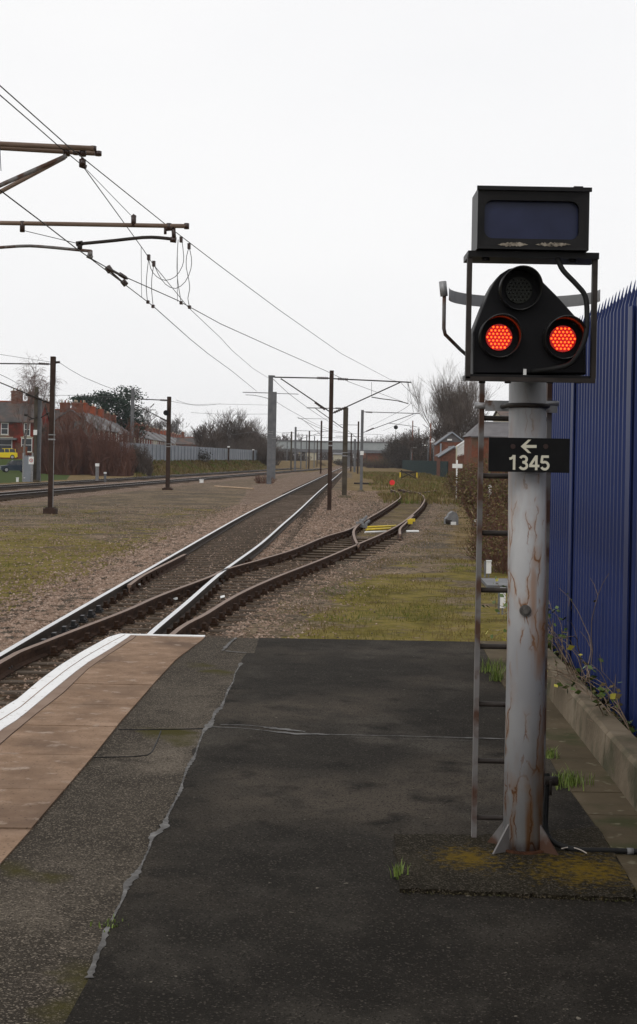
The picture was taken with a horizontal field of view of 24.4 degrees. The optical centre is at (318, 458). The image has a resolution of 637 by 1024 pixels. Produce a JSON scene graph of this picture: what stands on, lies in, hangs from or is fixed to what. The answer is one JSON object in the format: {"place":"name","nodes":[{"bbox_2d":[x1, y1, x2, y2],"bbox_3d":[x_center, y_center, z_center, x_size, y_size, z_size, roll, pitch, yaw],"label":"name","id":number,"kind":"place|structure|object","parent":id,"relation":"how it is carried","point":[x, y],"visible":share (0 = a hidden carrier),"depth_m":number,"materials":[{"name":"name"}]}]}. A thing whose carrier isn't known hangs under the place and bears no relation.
{"place":"outdoors","nodes":[
{"label":"outdoors","id":0,"kind":"place"},
{"bbox_2d":[0,502,233,608],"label":"grass","id":1,"kind":"structure","parent":0,"point":[58,572],"depth_m":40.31,"materials":[{"name":"plant"}]},
{"bbox_2d":[134,459,266,476],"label":"bank grass","id":2,"kind":"structure","parent":0,"point":[232,465],"depth_m":216.04,"materials":[{"name":"plant"}]},
{"bbox_2d":[0,458,507,707],"bbox_3d":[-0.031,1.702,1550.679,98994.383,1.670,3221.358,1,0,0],"label":"ground","id":3,"kind":"structure","parent":0,"point":[205,494],"depth_m":36.94,"materials":[{"name":"plant"}]},
{"bbox_2d":[0,448,17,458],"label":"parked car","id":4,"kind":"object","parent":3,"relation":"on","point":[11,453],"visible":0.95,"depth_m":199.39,"materials":[{"name":"yellow paint"}]},
{"bbox_2d":[0,460,21,471],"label":"parked car","id":5,"kind":"object","parent":3,"relation":"on","point":[14,465],"visible":0.62,"depth_m":177.26,"materials":[{"name":"blue paint"}]},
{"bbox_2d":[0,388,48,458],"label":"house","id":6,"kind":"structure","parent":3,"relation":"on","point":[11,433],"depth_m":216.00,"materials":[{"name":"red brick"}]},
{"bbox_2d":[0,437,12,449],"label":"window","id":7,"kind":"structure","parent":6,"relation":"in","point":[3,443],"depth_m":215.98,"materials":[{"name":"white glass"}]},
{"bbox_2d":[21,437,32,452],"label":"window","id":8,"kind":"structure","parent":6,"relation":"in","point":[29,439],"depth_m":215.98,"materials":[{"name":"white glass"}]},
{"bbox_2d":[0,356,48,455],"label":"bare tree","id":9,"kind":"object","parent":3,"relation":"on","point":[32,384],"visible":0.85,"depth_m":205.09,"materials":[{"name":"plant"}]},
{"bbox_2d":[22,453,32,481],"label":"electrical cabinet","id":10,"kind":"structure","parent":3,"relation":"on","point":[27,471],"depth_m":122.07,"materials":[{"name":"metal"}]},
{"bbox_2d":[0,356,59,513],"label":"overhead mast","id":11,"kind":"object","parent":3,"relation":"on","point":[50,509],"visible":0.94,"depth_m":60.92,"materials":[{"name":"metal"}]},
{"bbox_2d":[24,387,48,481],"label":"overhead mast","id":12,"kind":"object","parent":3,"relation":"on","point":[37,430],"visible":0.8,"depth_m":122.77,"materials":[{"name":"metal"}]},
{"bbox_2d":[30,421,58,473],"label":"bush","id":13,"kind":"object","parent":3,"relation":"on","point":[43,448],"visible":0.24,"depth_m":172.86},
{"bbox_2d":[10,369,79,427],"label":"bare tree","id":14,"kind":"object","parent":3,"relation":"on","point":[48,388],"visible":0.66,"depth_m":209.64,"materials":[{"name":"plant"}]},
{"bbox_2d":[42,419,67,473],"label":"bush","id":15,"kind":"object","parent":3,"relation":"on","point":[47,449],"visible":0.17,"depth_m":169.15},
{"bbox_2d":[46,399,83,436],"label":"house","id":16,"kind":"structure","parent":3,"relation":"on","point":[81,404],"depth_m":227.55,"materials":[{"name":"brown brick"}]},
{"bbox_2d":[54,421,84,474],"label":"bush","id":17,"kind":"object","parent":3,"relation":"on","point":[70,452],"visible":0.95,"depth_m":166.07,"materials":[{"name":"plant"}]},
{"bbox_2d":[56,406,87,436],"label":"bare tree","id":18,"kind":"object","parent":3,"relation":"on","point":[68,419],"visible":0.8,"depth_m":172.40,"materials":[{"name":"brown plant"}]},
{"bbox_2d":[55,400,112,447],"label":"terraced house","id":19,"kind":"structure","parent":3,"relation":"on","point":[86,410],"depth_m":229.57,"materials":[{"name":"brown brick"}]},
{"bbox_2d":[75,427,94,474],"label":"bush","id":20,"kind":"object","parent":3,"relation":"on","point":[87,450],"visible":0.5,"depth_m":170.45,"materials":[{"name":"plant"}]},
{"bbox_2d":[70,394,106,417],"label":"pine tree","id":21,"kind":"object","parent":3,"relation":"on","point":[89,400],"visible":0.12,"depth_m":299.09,"materials":[{"name":"green plant"}]},
{"bbox_2d":[77,407,102,441],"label":"bare tree","id":22,"kind":"object","parent":3,"relation":"on","point":[90,425],"visible":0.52,"depth_m":189.24,"materials":[{"name":"brown plant"}]},
{"bbox_2d":[74,413,108,441],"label":"bare tree","id":23,"kind":"object","parent":3,"relation":"on","point":[93,420],"visible":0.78,"depth_m":175.81,"materials":[{"name":"plant"}]},
{"bbox_2d":[0,141,188,258],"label":"overhead mast","id":24,"kind":"object","parent":3,"relation":"on","point":[85,150],"visible":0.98,"depth_m":20.47,"materials":[{"name":"brown metal"}]},
{"bbox_2d":[0,190,255,390],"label":"overhead wire","id":25,"kind":"object","parent":24,"relation":"attached to","point":[104,269],"visible":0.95,"depth_m":19.59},
{"bbox_2d":[104,265,127,286],"bbox_3d":[-3.049,-2.769,22.395,0.166,0.237,0.907,1,0,9],"label":"section insulator","id":26,"kind":"object","parent":25,"relation":"attached to","point":[124,281],"visible":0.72,"depth_m":22.46,"materials":[{"name":"brown ceramic"}]},
{"bbox_2d":[0,95,270,379],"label":"overhead wire","id":27,"kind":"object","parent":24,"relation":"attached to","point":[112,207],"visible":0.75,"depth_m":21.99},
{"bbox_2d":[89,257,404,402],"bbox_3d":[0.289,-2.556,42.615,0.395,0.034,47.514,1,0,8],"label":"overhead wire","id":28,"kind":"object","parent":24,"relation":"attached to","point":[214,320],"visible":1,"depth_m":26.41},
{"bbox_2d":[141,236,191,308],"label":"jumper cables","id":29,"kind":"object","parent":28,"relation":"hanging from","point":[154,264],"visible":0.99,"depth_m":24.50,"materials":[{"name":"metal"}]},
{"bbox_2d":[86,430,117,475],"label":"bush","id":30,"kind":"object","parent":3,"relation":"on","point":[100,455],"visible":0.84,"depth_m":164.11,"materials":[{"name":"plant"}]},
{"bbox_2d":[88,404,119,443],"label":"terraced house","id":31,"kind":"structure","parent":3,"relation":"on","point":[93,410],"depth_m":254.94,"materials":[{"name":"brown brick"}]},
{"bbox_2d":[88,389,124,428],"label":"pine tree","id":32,"kind":"object","parent":3,"relation":"on","point":[108,400],"visible":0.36,"depth_m":305.50,"materials":[{"name":"green plant"}]},
{"bbox_2d":[106,435,138,475],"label":"bush","id":33,"kind":"object","parent":3,"relation":"on","point":[123,459],"visible":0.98,"depth_m":163.56,"materials":[{"name":"plant"}]},
{"bbox_2d":[110,395,139,432],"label":"pine tree","id":34,"kind":"object","parent":3,"relation":"on","point":[119,415],"visible":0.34,"depth_m":311.89,"materials":[{"name":"green plant"}]},
{"bbox_2d":[110,418,139,444],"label":"bare tree","id":35,"kind":"object","parent":3,"relation":"on","point":[127,434],"visible":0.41,"depth_m":177.48,"materials":[{"name":"brown plant"}]},
{"bbox_2d":[111,385,152,437],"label":"pine tree","id":36,"kind":"object","parent":3,"relation":"on","point":[126,391],"visible":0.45,"depth_m":317.72,"materials":[{"name":"plant"}]},
{"bbox_2d":[0,503,264,651],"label":"ballast stones","id":37,"kind":"object","parent":3,"relation":"on","point":[27,624],"visible":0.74,"depth_m":27.01,"materials":[{"name":"gravel"}]},
{"bbox_2d":[130,389,153,442],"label":"overhead mast","id":38,"kind":"object","parent":3,"relation":"on","point":[132,405],"visible":0.52,"depth_m":194.56,"materials":[{"name":"grey metal"}]},
{"bbox_2d":[130,442,156,475],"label":"bush","id":39,"kind":"object","parent":3,"relation":"on","point":[144,466],"visible":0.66,"depth_m":166.04,"materials":[{"name":"plant"}]},
{"bbox_2d":[134,403,162,427],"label":"bare tree","id":40,"kind":"object","parent":3,"relation":"on","point":[147,417],"visible":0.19,"depth_m":639.27,"materials":[{"name":"grey plant"}]},
{"bbox_2d":[0,468,302,490],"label":"railway track","id":41,"kind":"structure","parent":3,"relation":"on","point":[24,485],"depth_m":130.65,"materials":[{"name":"metal"}]},
{"bbox_2d":[135,397,172,489],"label":"overhead mast","id":42,"kind":"object","parent":3,"relation":"on","point":[167,412],"visible":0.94,"depth_m":102.51,"materials":[{"name":"metal"}]},
{"bbox_2d":[0,468,327,501],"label":"railway track","id":43,"kind":"structure","parent":3,"relation":"on","point":[16,495],"depth_m":100.73,"materials":[{"name":"metal"}]},
{"bbox_2d":[0,467,348,704],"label":"railway track","id":44,"kind":"structure","parent":3,"relation":"on","point":[188,608],"depth_m":25.99,"materials":[{"name":"steel"},{"name":"timber"},{"name":"metal"}]},
{"bbox_2d":[164,414,187,434],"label":"bare tree","id":45,"kind":"object","parent":3,"relation":"on","point":[174,428],"visible":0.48,"depth_m":637.95,"materials":[{"name":"grey plant"}]},
{"bbox_2d":[175,431,199,446],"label":"house","id":46,"kind":"structure","parent":3,"relation":"on","point":[182,440],"depth_m":431.90,"materials":[{"name":"grey brick"}]},
{"bbox_2d":[120,442,257,460],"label":"palisade fence","id":47,"kind":"object","parent":3,"relation":"on","point":[158,452],"visible":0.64,"depth_m":215.26,"materials":[{"name":"metal"}]},
{"bbox_2d":[190,420,214,446],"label":"bare tree","id":48,"kind":"object","parent":3,"relation":"on","point":[197,436],"visible":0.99,"depth_m":280.06,"materials":[{"name":"grey plant"}]},
{"bbox_2d":[195,425,224,447],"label":"bare tree","id":49,"kind":"object","parent":3,"relation":"on","point":[214,442],"visible":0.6,"depth_m":299.35,"materials":[{"name":"grey plant"}]},
{"bbox_2d":[0,517,433,708],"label":"ballast stones","id":50,"kind":"object","parent":3,"relation":"on","point":[264,553],"visible":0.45,"depth_m":29.25,"materials":[{"name":"gravel"}]},
{"bbox_2d":[0,489,436,680],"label":"railway track","id":51,"kind":"structure","parent":3,"relation":"on","point":[18,659],"depth_m":28.84,"materials":[{"name":"metal"}]},
{"bbox_2d":[356,515,414,532],"bbox_3d":[2.360,2.230,49.887,2.148,0.303,7.192,1,0,0],"label":"point rodding","id":52,"kind":"object","parent":51,"relation":"on","point":[370,528],"visible":0.88,"depth_m":49.40,"materials":[{"name":"yellow paint"}]},
{"bbox_2d":[198,406,260,447],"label":"bare tree","id":53,"kind":"object","parent":3,"relation":"on","point":[230,426],"visible":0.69,"depth_m":328.62,"materials":[{"name":"grey plant"}]},
{"bbox_2d":[184,437,282,457],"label":"bush","id":54,"kind":"object","parent":3,"relation":"on","point":[232,444],"visible":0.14,"depth_m":309.61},
{"bbox_2d":[243,375,274,483],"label":"overhead mast","id":55,"kind":"object","parent":3,"relation":"on","point":[269,427],"visible":0.89,"depth_m":132.21,"materials":[{"name":"grey metal"}]},
{"bbox_2d":[238,419,283,448],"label":"bare tree","id":56,"kind":"object","parent":3,"relation":"on","point":[256,436],"visible":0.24,"depth_m":339.29,"materials":[{"name":"grey plant"}]},
{"bbox_2d":[240,437,286,464],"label":"bush","id":57,"kind":"object","parent":3,"relation":"on","point":[260,448],"visible":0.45,"depth_m":298.75,"materials":[{"name":"plant"}]},
{"bbox_2d":[271,392,287,478],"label":"overhead mast","id":58,"kind":"object","parent":3,"relation":"on","point":[274,433],"visible":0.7,"depth_m":164.57,"materials":[{"name":"grey metal"}]},
{"bbox_2d":[276,448,311,460],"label":"bush","id":59,"kind":"object","parent":3,"relation":"on","point":[288,456],"visible":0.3,"depth_m":428.73,"materials":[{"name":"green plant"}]},
{"bbox_2d":[226,440,387,466],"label":"road bridge","id":60,"kind":"structure","parent":3,"relation":"on","point":[372,450],"depth_m":454.80,"materials":[{"name":"grey metal"}]},
{"bbox_2d":[162,428,468,460],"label":"distant woods","id":61,"kind":"object","parent":3,"relation":"on","point":[324,455],"visible":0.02,"depth_m":713.59,"materials":[{"name":"plant"}]},
{"bbox_2d":[0,634,636,1023],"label":"platform","id":62,"kind":"structure","parent":3,"relation":"on","point":[230,830],"depth_m":5.34,"materials":[{"name":"asphalt"}]},
{"bbox_2d":[90,915,128,931],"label":"grass tuft","id":63,"kind":"object","parent":62,"relation":"on","point":[111,923],"visible":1,"depth_m":4.52,"materials":[{"name":"green plant"}]},
{"bbox_2d":[389,857,409,879],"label":"grass tuft","id":64,"kind":"object","parent":62,"relation":"on","point":[399,870],"visible":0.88,"depth_m":5.09,"materials":[{"name":"green plant"}]},
{"bbox_2d":[480,656,505,673],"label":"grass tuft","id":65,"kind":"object","parent":62,"relation":"on","point":[487,669],"visible":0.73,"depth_m":10.11,"materials":[{"name":"green plant"}]},
{"bbox_2d":[488,667,505,681],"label":"grass tuft","id":66,"kind":"object","parent":62,"relation":"on","point":[496,677],"visible":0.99,"depth_m":9.70,"materials":[{"name":"green plant"}]},
{"bbox_2d":[403,890,633,902],"bbox_3d":[0.662,1.451,4.898,0.761,0.007,0.104,1,0,5],"label":"grit","id":67,"kind":"object","parent":62,"relation":"on","point":[504,895],"visible":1,"depth_m":4.88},
{"bbox_2d":[439,185,599,854],"bbox_3d":[0.724,0.254,5.423,0.594,2.419,0.607,1,0,0],"label":"railway signal","id":68,"kind":"object","parent":62,"relation":"on","point":[526,335],"visible":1,"depth_m":5.34,"materials":[{"name":"grey paint"}]},
{"bbox_2d":[543,773,636,854],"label":"cable conduit","id":69,"kind":"object","parent":68,"relation":"attached to","point":[550,781],"visible":0.96,"depth_m":5.51,"materials":[{"name":"black rubber"}]},
{"bbox_2d":[480,641,636,891],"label":"flagstone path","id":70,"kind":"structure","parent":62,"relation":"on","point":[607,807],"depth_m":6.55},
{"bbox_2d":[552,763,594,790],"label":"grass tuft","id":71,"kind":"object","parent":70,"relation":"on","point":[571,781],"visible":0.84,"depth_m":6.59,"materials":[{"name":"green plant"}]},
{"bbox_2d":[547,648,636,811],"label":"kerb","id":72,"kind":"structure","parent":62,"relation":"on","point":[609,741],"depth_m":7.26,"materials":[{"name":"concrete"}]},
{"bbox_2d":[548,279,636,735],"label":"palisade fence","id":73,"kind":"object","parent":62,"relation":"on","point":[593,514],"visible":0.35,"depth_m":8.63,"materials":[{"name":"metal"}]},
{"bbox_2d":[259,490,394,568],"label":"ballast stones","id":74,"kind":"object","parent":3,"relation":"on","point":[316,516],"visible":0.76,"depth_m":62.78,"materials":[{"name":"gravel"}]},
{"bbox_2d":[307,407,350,497],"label":"overhead mast","id":75,"kind":"object","parent":3,"relation":"on","point":[344,454],"visible":0.72,"depth_m":89.82,"materials":[{"name":"metal"}]},
{"bbox_2d":[274,370,413,509],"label":"overhead mast","id":76,"kind":"object","parent":3,"relation":"on","point":[330,435],"visible":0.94,"depth_m":67.77,"materials":[{"name":"metal"}]},
{"bbox_2d":[0,85,397,381],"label":"overhead wire","id":77,"kind":"object","parent":76,"relation":"attached to","point":[149,211],"visible":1,"depth_m":20.09,"materials":[{"name":"metal"}]},
{"bbox_2d":[363,457,393,467],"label":"bush","id":78,"kind":"object","parent":3,"relation":"on","point":[382,464],"visible":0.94,"depth_m":399.25,"materials":[{"name":"brown plant"}]},
{"bbox_2d":[357,410,419,491],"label":"overhead mast","id":79,"kind":"object","parent":3,"relation":"on","point":[361,451],"visible":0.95,"depth_m":106.73,"materials":[{"name":"grey metal"}]},
{"bbox_2d":[379,439,397,467],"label":"bush","id":80,"kind":"object","parent":3,"relation":"on","point":[385,455],"visible":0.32,"depth_m":419.29,"materials":[{"name":"brown plant"}]},
{"bbox_2d":[294,499,507,641],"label":"dry grass","id":81,"kind":"structure","parent":3,"relation":"on","point":[381,593],"depth_m":24.98,"materials":[{"name":"plant"}]},
{"bbox_2d":[385,423,433,468],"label":"bush","id":82,"kind":"object","parent":3,"relation":"on","point":[400,453],"visible":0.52,"depth_m":398.31,"materials":[{"name":"brown plant"}]},
{"bbox_2d":[399,430,431,459],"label":"bare tree","id":83,"kind":"object","parent":3,"relation":"on","point":[425,436],"visible":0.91,"depth_m":319.53,"materials":[{"name":"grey plant"}]},
{"bbox_2d":[402,460,447,477],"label":"palisade fence","id":84,"kind":"object","parent":3,"relation":"on","point":[427,467],"visible":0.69,"depth_m":250.12,"materials":[{"name":"metal"}]},
{"bbox_2d":[422,414,457,442],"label":"bare tree","id":85,"kind":"object","parent":3,"relation":"on","point":[437,435],"visible":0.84,"depth_m":260.55,"materials":[{"name":"grey plant"}]},
{"bbox_2d":[432,432,463,461],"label":"station building","id":86,"kind":"structure","parent":3,"relation":"on","point":[447,440],"depth_m":235.00,"materials":[{"name":"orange brick"}]},
{"bbox_2d":[435,446,463,475],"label":"porch building","id":87,"kind":"structure","parent":3,"relation":"on","point":[448,454],"depth_m":205.00,"materials":[{"name":"brown brick"}]},
{"bbox_2d":[444,511,458,524],"bbox_3d":[4.983,2.252,55.318,0.490,0.520,0.802,1,0,0],"label":"point motor","id":88,"kind":"object","parent":3,"relation":"on","point":[451,517],"visible":0.99,"depth_m":55.02,"materials":[{"name":"metal"}]},
{"bbox_2d":[405,358,507,439],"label":"bare tree","id":89,"kind":"object","parent":3,"relation":"on","point":[451,395],"visible":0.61,"depth_m":298.30,"materials":[{"name":"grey plant"}]},
{"bbox_2d":[439,390,488,439],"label":"bare tree","id":90,"kind":"object","parent":3,"relation":"on","point":[470,424],"visible":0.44,"depth_m":278.27,"materials":[{"name":"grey plant"}]},
{"bbox_2d":[442,461,487,497],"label":"bush","id":91,"kind":"object","parent":3,"relation":"on","point":[450,480],"visible":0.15,"depth_m":94.92,"materials":[{"name":"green plant"}]},
{"bbox_2d":[441,461,507,503],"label":"bush","id":92,"kind":"object","parent":3,"relation":"on","point":[457,480],"visible":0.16,"depth_m":81.67,"materials":[{"name":"brown plant"}]},
{"bbox_2d":[449,455,507,517],"bbox_3d":[7.465,1.145,62.121,3.684,3.021,3.454,1,0,-24],"label":"bush","id":93,"kind":"object","parent":3,"relation":"on","point":[465,495],"visible":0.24,"depth_m":62.12,"materials":[{"name":"brown plant"}]},
{"bbox_2d":[456,471,507,527],"bbox_3d":[6.653,1.269,51.969,3.594,2.701,3.524,1,0,0],"label":"bush","id":94,"kind":"object","parent":3,"relation":"on","point":[491,497],"visible":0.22,"depth_m":51.72,"materials":[{"name":"brown plant"}]},
{"bbox_2d":[456,510,507,561],"bbox_3d":[4.272,1.930,36.022,1.871,1.331,2.002,1,0,-16],"label":"bush","id":95,"kind":"object","parent":3,"relation":"on","point":[473,543],"visible":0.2,"depth_m":36.05,"materials":[{"name":"brown plant"}]},
{"bbox_2d":[460,512,507,573],"bbox_3d":[4.212,1.843,32.036,2.199,1.488,2.165,1,0,0],"label":"bush","id":96,"kind":"object","parent":3,"relation":"on","point":[503,551],"visible":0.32,"depth_m":31.89,"materials":[{"name":"brown plant"}]},
{"bbox_2d":[462,421,508,472],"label":"brick building","id":97,"kind":"structure","parent":3,"relation":"on","point":[494,429],"depth_m":151.23,"materials":[{"name":"brown brick"}]},
{"bbox_2d":[464,494,507,541],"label":"bush","id":98,"kind":"object","parent":3,"relation":"on","point":[502,514],"visible":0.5,"depth_m":43.73,"materials":[{"name":"brown plant"}]},
{"bbox_2d":[481,578,507,587],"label":"concrete slab","id":99,"kind":"structure","parent":3,"relation":"on","point":[487,582],"depth_m":28.52,"materials":[{"name":"grey concrete"}]},
{"bbox_2d":[0,0,636,457],"label":"sky","id":100,"kind":"structure","parent":0,"point":[331,157],"materials":[{"name":"white"}]},
{"bbox_2d":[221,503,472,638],"bbox_3d":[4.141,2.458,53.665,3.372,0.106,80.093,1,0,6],"label":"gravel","id":101,"kind":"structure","parent":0,"point":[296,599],"depth_m":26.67,"materials":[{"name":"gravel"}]},
{"bbox_2d":[277,584,506,639],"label":"green grass","id":102,"kind":"structure","parent":0,"point":[390,609],"depth_m":23.75,"materials":[{"name":"plant"}]},
{"bbox_2d":[359,471,475,504],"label":"rough grass","id":103,"kind":"structure","parent":0,"point":[405,483],"depth_m":119.75,"materials":[{"name":"plant"}]},
{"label":"soil bed","id":104,"kind":"structure","parent":0,"visible":0},
{"bbox_2d":[481,576,548,640],"bbox_3d":[1.441,1.159,10.916,0.479,0.520,1.149,1,0,0],"label":"bramble","id":105,"kind":"object","parent":104,"relation":"on","point":[497,610],"visible":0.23,"depth_m":11.19,"materials":[{"name":"green plant"}]},
{"bbox_2d":[548,593,571,661],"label":"bramble","id":106,"kind":"object","parent":104,"relation":"on","point":[559,635],"visible":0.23,"depth_m":9.79,"materials":[{"name":"green plant"}]},
{"bbox_2d":[547,574,608,685],"bbox_3d":[1.415,1.031,8.567,0.441,0.775,0.832,1,0,0],"label":"bramble","id":107,"kind":"object","parent":104,"relation":"on","point":[563,656],"visible":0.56,"depth_m":8.58,"materials":[{"name":"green plant"}]},
{"bbox_2d":[547,637,610,711],"bbox_3d":[1.385,1.191,8.193,0.434,0.454,0.726,1,0,0],"label":"bramble","id":108,"kind":"object","parent":104,"relation":"on","point":[570,647],"visible":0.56,"depth_m":8.00,"materials":[{"name":"green plant"}]},
{"bbox_2d":[548,640,636,737],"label":"ground ivy","id":109,"kind":"object","parent":104,"relation":"on","point":[631,727],"visible":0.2,"depth_m":8.40,"materials":[{"name":"green plant"}]},
{"bbox_2d":[568,655,630,731],"bbox_3d":[1.412,1.211,7.429,0.334,0.416,0.595,1,0,0],"label":"bramble","id":110,"kind":"object","parent":104,"relation":"on","point":[614,696],"visible":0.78,"depth_m":7.51,"materials":[{"name":"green plant"}]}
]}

